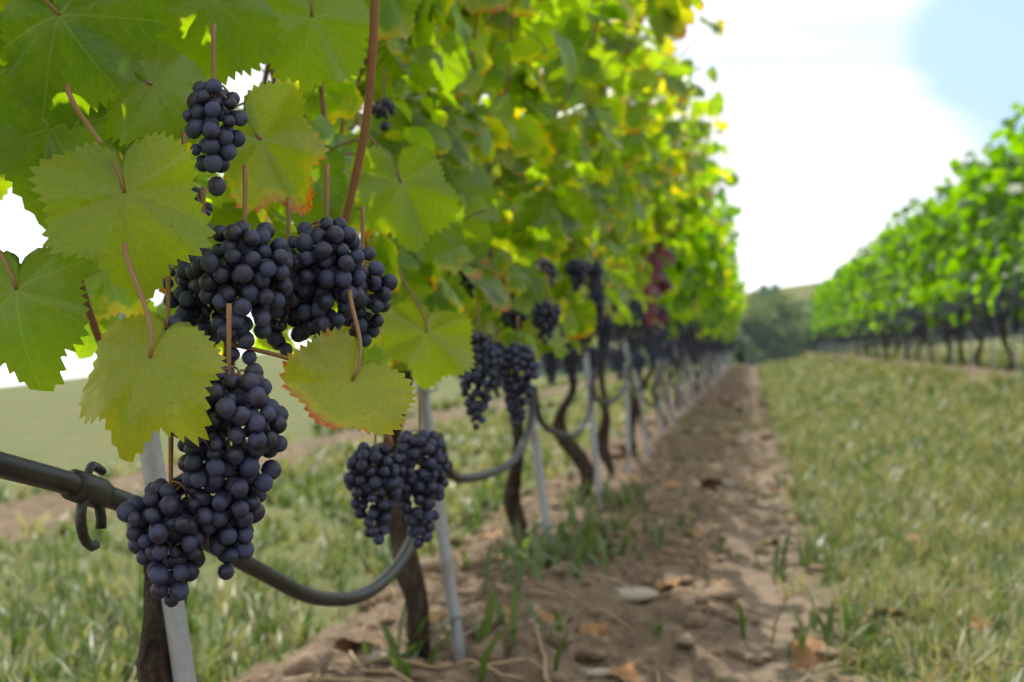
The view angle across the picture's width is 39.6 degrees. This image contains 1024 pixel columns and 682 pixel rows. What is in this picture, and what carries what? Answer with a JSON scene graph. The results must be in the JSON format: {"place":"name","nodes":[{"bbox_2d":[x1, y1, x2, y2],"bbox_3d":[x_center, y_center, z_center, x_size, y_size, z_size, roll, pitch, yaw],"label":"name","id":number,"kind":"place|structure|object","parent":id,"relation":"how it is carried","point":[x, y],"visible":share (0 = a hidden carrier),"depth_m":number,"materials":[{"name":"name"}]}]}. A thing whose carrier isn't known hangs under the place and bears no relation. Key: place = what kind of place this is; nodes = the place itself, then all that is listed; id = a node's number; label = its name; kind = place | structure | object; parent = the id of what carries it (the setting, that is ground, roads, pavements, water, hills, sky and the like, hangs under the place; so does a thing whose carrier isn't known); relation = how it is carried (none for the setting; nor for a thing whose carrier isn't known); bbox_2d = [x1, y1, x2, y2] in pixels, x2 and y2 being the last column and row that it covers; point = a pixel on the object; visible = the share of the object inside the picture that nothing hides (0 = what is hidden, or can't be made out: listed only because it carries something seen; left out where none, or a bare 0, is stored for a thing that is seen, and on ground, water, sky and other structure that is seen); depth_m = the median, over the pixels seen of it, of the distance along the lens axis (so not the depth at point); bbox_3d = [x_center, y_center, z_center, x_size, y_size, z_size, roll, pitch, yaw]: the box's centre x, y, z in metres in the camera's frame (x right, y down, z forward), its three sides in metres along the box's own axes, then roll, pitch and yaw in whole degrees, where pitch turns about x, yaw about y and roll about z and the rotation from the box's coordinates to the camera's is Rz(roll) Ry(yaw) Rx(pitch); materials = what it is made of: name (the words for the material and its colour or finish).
{"place":"outdoors","nodes":[
{"label":"outdoors","id":0,"kind":"place"},
{"bbox_2d":[0,281,1023,681],"bbox_3d":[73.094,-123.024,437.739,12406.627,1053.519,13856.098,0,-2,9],"label":"ground","id":1,"kind":"structure","parent":0,"point":[48,427],"depth_m":4.29,"materials":[{"name":"soil"}]},
{"bbox_2d":[0,345,1023,681],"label":"grass and weeds","id":2,"kind":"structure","parent":1,"relation":"on","point":[936,481],"depth_m":4.71,"materials":[{"name":"green plant"}]},
{"bbox_2d":[281,381,856,681],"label":"stones and clods","id":3,"kind":"object","parent":1,"relation":"on","point":[302,667],"visible":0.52,"depth_m":3.50,"materials":[{"name":"brown soil"}]},
{"bbox_2d":[119,106,1023,681],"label":"vine stakes","id":4,"kind":"object","parent":1,"relation":"on","point":[175,616],"visible":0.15,"depth_m":2.80,"materials":[{"name":"grey metal"}]},
{"bbox_2d":[136,224,1023,681],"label":"vine trunks","id":5,"kind":"object","parent":1,"relation":"on","point":[154,664],"visible":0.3,"depth_m":4.03,"materials":[{"name":"brown wood"}]},
{"bbox_2d":[0,0,707,548],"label":"vine stems","id":6,"kind":"object","parent":5,"relation":"attached to","point":[364,124],"visible":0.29,"depth_m":1.35,"materials":[{"name":"brown plant"}]},
{"bbox_2d":[0,0,475,461],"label":"vine leaves","id":7,"kind":"object","parent":6,"relation":"attached to","point":[105,59],"visible":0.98,"depth_m":1.17,"materials":[{"name":"green plant"}]},
{"bbox_2d":[0,0,541,374],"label":"vine leaves","id":8,"kind":"object","parent":6,"relation":"attached to","point":[433,59],"visible":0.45,"depth_m":2.38,"materials":[{"name":"green plant"}]},
{"bbox_2d":[116,78,646,607],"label":"grape clusters","id":9,"kind":"object","parent":6,"relation":"hanging from","point":[274,276],"visible":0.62,"depth_m":1.16,"materials":[{"name":"purple food"}]},
{"bbox_2d":[432,0,728,359],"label":"vine leaves","id":10,"kind":"object","parent":6,"relation":"attached to","point":[562,204],"visible":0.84,"depth_m":4.19,"materials":[{"name":"green plant"}]},
{"bbox_2d":[607,273,1023,365],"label":"grape clusters","id":11,"kind":"object","parent":5,"relation":"hanging from","point":[656,338],"visible":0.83,"depth_m":13.54,"materials":[{"name":"purple food"}]},
{"bbox_2d":[642,101,1023,344],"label":"vine leaves","id":12,"kind":"object","parent":5,"relation":"attached to","point":[702,273],"visible":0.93,"depth_m":14.42,"materials":[{"name":"green plant"}]},
{"bbox_2d":[241,396,1023,681],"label":"dry twigs","id":13,"kind":"object","parent":1,"relation":"on","point":[376,658],"visible":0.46,"depth_m":3.54,"materials":[{"name":"beige wood"}]},
{"bbox_2d":[333,395,1001,681],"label":"fallen leaves","id":14,"kind":"object","parent":1,"relation":"on","point":[806,656],"visible":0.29,"depth_m":3.16,"materials":[{"name":"brown plant"}]},
{"bbox_2d":[456,276,1023,381],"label":"background trees","id":15,"kind":"object","parent":1,"relation":"on","point":[775,334],"visible":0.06,"depth_m":69.07,"materials":[{"name":"green plant"}]},
{"bbox_2d":[732,310,931,364],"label":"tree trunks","id":16,"kind":"object","parent":1,"relation":"on","point":[740,360],"visible":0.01,"depth_m":68.79,"materials":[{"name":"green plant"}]},
{"bbox_2d":[0,320,1023,606],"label":"drip line","id":17,"kind":"object","parent":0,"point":[86,488],"visible":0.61,"depth_m":1.67,"materials":[{"name":"black plastic"}]},
{"bbox_2d":[0,0,1023,385],"label":"sky","id":18,"kind":"structure","parent":0,"point":[838,114],"materials":[{"name":"white"}]}
]}

